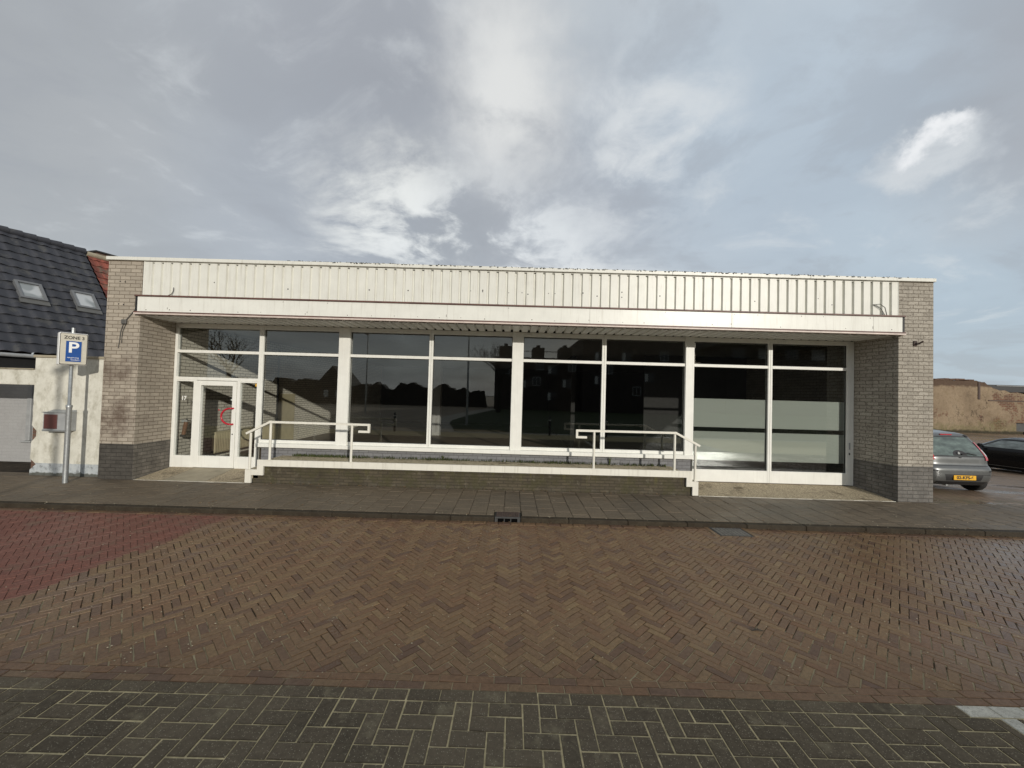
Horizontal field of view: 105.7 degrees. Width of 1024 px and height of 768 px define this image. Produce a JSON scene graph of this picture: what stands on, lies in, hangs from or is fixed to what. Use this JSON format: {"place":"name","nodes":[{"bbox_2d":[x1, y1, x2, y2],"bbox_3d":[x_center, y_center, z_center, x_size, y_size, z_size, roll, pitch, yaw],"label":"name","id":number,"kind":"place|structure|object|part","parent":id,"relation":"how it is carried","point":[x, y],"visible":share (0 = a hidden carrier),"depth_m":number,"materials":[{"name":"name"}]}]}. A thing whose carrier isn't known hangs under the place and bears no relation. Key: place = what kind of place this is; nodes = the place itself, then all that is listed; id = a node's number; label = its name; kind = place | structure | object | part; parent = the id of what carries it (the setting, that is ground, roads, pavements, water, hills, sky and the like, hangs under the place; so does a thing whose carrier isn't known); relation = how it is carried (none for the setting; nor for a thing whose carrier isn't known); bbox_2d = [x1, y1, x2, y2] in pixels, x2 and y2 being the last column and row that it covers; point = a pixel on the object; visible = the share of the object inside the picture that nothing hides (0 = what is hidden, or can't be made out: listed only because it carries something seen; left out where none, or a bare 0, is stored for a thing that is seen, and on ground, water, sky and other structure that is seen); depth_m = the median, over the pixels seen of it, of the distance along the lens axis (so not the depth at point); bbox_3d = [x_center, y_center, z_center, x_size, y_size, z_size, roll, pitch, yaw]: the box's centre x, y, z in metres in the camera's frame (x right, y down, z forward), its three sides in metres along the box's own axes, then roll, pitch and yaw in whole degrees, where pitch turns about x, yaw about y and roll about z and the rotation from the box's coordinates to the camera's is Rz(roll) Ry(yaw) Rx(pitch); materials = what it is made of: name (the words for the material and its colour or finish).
{"place":"outdoors","nodes":[
{"label":"outdoors","id":0,"kind":"place"},
{"bbox_2d":[0,461,30,472],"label":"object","id":1,"kind":"structure","parent":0,"point":[7,466],"depth_m":9.35,"materials":[{"name":"concrete"}]},
{"bbox_2d":[0,367,34,461],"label":"shed","id":2,"kind":"structure","parent":1,"relation":"on","point":[16,415],"depth_m":9.91,"materials":[{"name":"grey brick"}]},
{"bbox_2d":[0,225,106,367],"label":"tiled house","id":3,"kind":"structure","parent":1,"relation":"on","point":[50,290],"depth_m":11.84,"materials":[{"name":"black tile"}]},
{"bbox_2d":[34,250,115,354],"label":"red tiled house","id":4,"kind":"structure","parent":0,"point":[98,262],"depth_m":13.86,"materials":[{"name":"tile"}]},
{"bbox_2d":[0,508,1023,706],"bbox_3d":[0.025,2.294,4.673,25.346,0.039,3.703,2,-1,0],"label":"road","id":5,"kind":"structure","parent":0,"point":[427,588],"depth_m":3.85,"materials":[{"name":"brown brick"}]},
{"bbox_2d":[0,510,234,600],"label":"brick pavement","id":6,"kind":"structure","parent":5,"relation":"on","point":[22,568],"depth_m":5.31,"materials":[{"name":"red brick"}]},
{"bbox_2d":[0,501,1023,536],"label":"kerb","id":7,"kind":"structure","parent":5,"relation":"on","point":[523,519],"depth_m":6.54,"materials":[{"name":"concrete"}]},
{"bbox_2d":[495,511,519,522],"bbox_3d":[-0.076,2.298,6.695,0.430,0.102,0.352,2,-1,0],"label":"storm drain","id":8,"kind":"object","parent":7,"relation":"in","point":[507,516],"visible":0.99,"depth_m":6.54,"materials":[{"name":"metal"}]},
{"bbox_2d":[704,527,758,536],"bbox_3d":[3.571,2.431,6.330,0.690,0.043,0.400,2,-1,0],"label":"drain cover","id":9,"kind":"object","parent":5,"relation":"on","point":[742,532],"visible":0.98,"depth_m":6.31,"materials":[{"name":"metal"}]},
{"bbox_2d":[0,677,1023,767],"bbox_3d":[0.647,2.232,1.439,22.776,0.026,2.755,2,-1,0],"label":"paving","id":10,"kind":"structure","parent":0,"point":[232,700],"depth_m":2.50,"materials":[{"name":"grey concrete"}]},
{"bbox_2d":[956,706,1023,734],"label":"road marking","id":11,"kind":"object","parent":10,"relation":"on","point":[1016,713],"visible":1,"depth_m":2.74,"materials":[{"name":"white paint"}]},
{"bbox_2d":[0,472,1023,529],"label":"footway","id":12,"kind":"structure","parent":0,"point":[20,486],"depth_m":7.42,"materials":[{"name":"grey concrete"}]},
{"bbox_2d":[0,355,103,476],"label":"garden wall","id":13,"kind":"structure","parent":12,"relation":"on","point":[47,377],"depth_m":8.57,"materials":[{"name":"beige paint"}]},
{"bbox_2d":[42,409,76,431],"bbox_3d":[-9.873,0.795,8.456,0.520,0.460,0.222,2,-1,0],"label":"letter box","id":14,"kind":"object","parent":13,"relation":"attached to","point":[54,420],"visible":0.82,"depth_m":8.36,"materials":[{"name":"grey metal"}]},
{"bbox_2d":[56,328,87,482],"bbox_3d":[-9.134,0.460,8.000,0.189,3.250,0.400,1,-2,32],"label":"parking sign","id":15,"kind":"object","parent":12,"relation":"on","point":[72,348],"visible":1,"depth_m":7.98,"materials":[{"name":"metal"}]},
{"bbox_2d":[0,0,1023,385],"label":"sky","id":16,"kind":"structure","parent":0,"point":[865,138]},
{"bbox_2d":[452,490,612,516],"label":"footway bed","id":17,"kind":"object","parent":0,"point":[520,506],"visible":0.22,"depth_m":7.10,"materials":[{"name":"soil"}]},
{"bbox_2d":[134,467,252,482],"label":"ramp","id":18,"kind":"structure","parent":17,"relation":"on","point":[203,474],"depth_m":8.77,"materials":[{"name":"concrete"}]},
{"bbox_2d":[244,455,697,495],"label":"raised platform","id":19,"kind":"structure","parent":17,"relation":"on","point":[483,475],"depth_m":8.41,"materials":[{"name":"concrete"}]},
{"bbox_2d":[246,420,370,469],"bbox_3d":[-4.440,1.350,8.409,2.692,1.064,0.062,2,-1,0],"label":"handrail","id":20,"kind":"object","parent":19,"relation":"on","point":[294,422],"visible":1,"depth_m":8.40,"materials":[{"name":"beige metal"}]},
{"bbox_2d":[292,453,665,466],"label":"weeds","id":21,"kind":"object","parent":19,"relation":"on","point":[353,457],"visible":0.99,"depth_m":9.24,"materials":[{"name":"green plant"}]},
{"bbox_2d":[576,429,700,481],"bbox_3d":[2.721,1.541,8.390,2.696,1.066,0.062,2,-1,0],"label":"handrail","id":22,"kind":"object","parent":19,"relation":"on","point":[654,432],"visible":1,"depth_m":8.38,"materials":[{"name":"beige metal"}]},
{"bbox_2d":[98,256,935,502],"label":"shop building","id":23,"kind":"structure","parent":17,"relation":"on","point":[765,378],"depth_m":9.28,"materials":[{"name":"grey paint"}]},
{"bbox_2d":[118,309,134,347],"bbox_3d":[-8.350,-1.270,8.438,0.444,0.995,0.049,2,-1,0],"label":"loose cable","id":24,"kind":"object","parent":23,"relation":"hanging from","point":[123,321],"visible":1,"depth_m":8.44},
{"bbox_2d":[180,418,191,436],"bbox_3d":[-7.927,1.273,9.469,0.332,0.862,0.090,2,-1,0],"label":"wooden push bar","id":25,"kind":"object","parent":23,"relation":"attached to","point":[184,428],"visible":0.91,"depth_m":9.45,"materials":[{"name":"brown wood"}]},
{"bbox_2d":[193,380,236,467],"bbox_3d":[-7.132,0.966,9.299,0.970,2.077,0.181,2,-1,0],"label":"door","id":26,"kind":"structure","parent":23,"relation":"in","point":[207,461],"depth_m":9.29,"materials":[{"name":"white paint"}]},
{"bbox_2d":[211,424,276,453],"bbox_3d":[-8.088,1.627,11.854,0.098,0.580,2.780,2,-1,0],"label":"radiator","id":27,"kind":"object","parent":23,"relation":"attached to","point":[220,441],"visible":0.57,"depth_m":11.07,"materials":[{"name":"beige metal"}]},
{"bbox_2d":[277,394,294,439],"bbox_3d":[-8.139,1.221,13.980,0.039,1.730,0.950,2,-1,0],"label":"inner door","id":28,"kind":"structure","parent":23,"relation":"in","point":[286,408],"depth_m":13.93,"materials":[{"name":"beige wood"}]},
{"bbox_2d":[257,325,339,444],"bbox_3d":[-5.128,0.020,9.368,1.878,2.828,0.090,2,-1,0],"label":"window","id":29,"kind":"structure","parent":23,"relation":"in","point":[265,328],"depth_m":9.34,"materials":[{"name":"white paint"}]},
{"bbox_2d":[347,328,431,446],"bbox_3d":[-2.950,0.081,9.362,1.952,2.828,0.090,2,-1,0],"label":"window","id":30,"kind":"structure","parent":23,"relation":"in","point":[353,330],"depth_m":9.34,"materials":[{"name":"white paint"}]},
{"bbox_2d":[428,330,512,449],"bbox_3d":[-0.992,0.136,9.357,1.956,2.828,0.090,2,-1,0],"label":"window","id":31,"kind":"structure","parent":23,"relation":"in","point":[434,332],"depth_m":9.33,"materials":[{"name":"white paint"}]},
{"bbox_2d":[521,333,604,451],"bbox_3d":[1.222,0.198,9.351,1.946,2.828,0.090,2,-1,0],"label":"window","id":32,"kind":"structure","parent":23,"relation":"in","point":[526,335],"depth_m":9.33,"materials":[{"name":"white paint"}]},
{"bbox_2d":[602,335,685,454],"bbox_3d":[3.174,0.252,9.346,1.951,2.828,0.090,2,-1,0],"label":"window","id":33,"kind":"structure","parent":23,"relation":"in","point":[607,337],"depth_m":9.32,"materials":[{"name":"white paint"}]},
{"bbox_2d":[690,337,770,482],"bbox_3d":[5.261,0.620,9.333,1.839,3.446,0.090,2,-1,0],"label":"window","id":34,"kind":"structure","parent":23,"relation":"in","point":[730,413],"depth_m":9.33,"materials":[{"name":"white paint"}]},
{"bbox_2d":[769,339,850,484],"bbox_3d":[7.145,0.672,9.318,1.922,3.446,0.110,2,-1,0],"label":"window","id":35,"kind":"structure","parent":23,"relation":"in","point":[801,415],"depth_m":9.33,"materials":[{"name":"white paint"}]},
{"bbox_2d":[873,304,886,314],"bbox_3d":[7.979,-1.615,8.405,0.298,0.240,0.050,2,-1,3],"label":"wire hook","id":36,"kind":"object","parent":23,"relation":"on","point":[880,308],"visible":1,"depth_m":8.39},
{"bbox_2d":[913,341,923,345],"bbox_3d":[8.777,-0.876,8.359,0.074,0.120,0.160,2,-2,-28],"label":"wall bracket","id":37,"kind":"object","parent":23,"relation":"attached to","point":[915,343],"depth_m":8.40,"materials":[{"name":"metal"}]},
{"bbox_2d":[698,482,895,501],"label":"ramp","id":38,"kind":"structure","parent":17,"relation":"on","point":[763,490],"depth_m":8.75,"materials":[{"name":"concrete"},{"name":"cream steel paint"}]},
{"bbox_2d":[933,432,1023,504],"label":"parking lot","id":39,"kind":"structure","parent":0,"point":[1004,486],"depth_m":9.84,"materials":[{"name":"asphalt"}]},
{"bbox_2d":[933,430,991,490],"bbox_3d":[10.880,1.948,11.015,1.683,1.470,3.435,2,-1,0],"label":"hatchback car","id":40,"kind":"object","parent":39,"relation":"on","point":[960,459],"visible":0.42,"depth_m":9.40,"materials":[{"name":"grey paint"}]},
{"bbox_3d":[10.887,1.536,9.558,1.251,0.425,0.258,2,-1,0],"label":"rear window","id":41,"kind":"part","parent":40,"relation":"part of","materials":[{"name":"grey glass"}]},
{"bbox_2d":[933,378,1023,433],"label":"old wall","id":42,"kind":"structure","parent":39,"relation":"on","point":[966,406],"depth_m":36.28,"materials":[{"name":"brown brick"}]},
{"bbox_2d":[977,438,1023,471],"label":"coupe car","id":43,"kind":"object","parent":39,"relation":"on","point":[1006,453],"visible":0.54,"depth_m":14.35,"materials":[{"name":"black paint"}]},
{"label":"side window","id":44,"kind":"part","parent":43,"relation":"part of","materials":[{"name":"grey glass"}]},
{"bbox_2d":[1016,423,1023,434],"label":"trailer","id":45,"kind":"object","parent":39,"relation":"on","point":[1019,427],"visible":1,"depth_m":30.11,"materials":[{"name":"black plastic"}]},
{"bbox_2d":[988,385,1023,393],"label":"flat roof shed","id":46,"kind":"structure","parent":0,"point":[1015,388],"depth_m":37.32,"materials":[{"name":"black plastic"}]}
]}

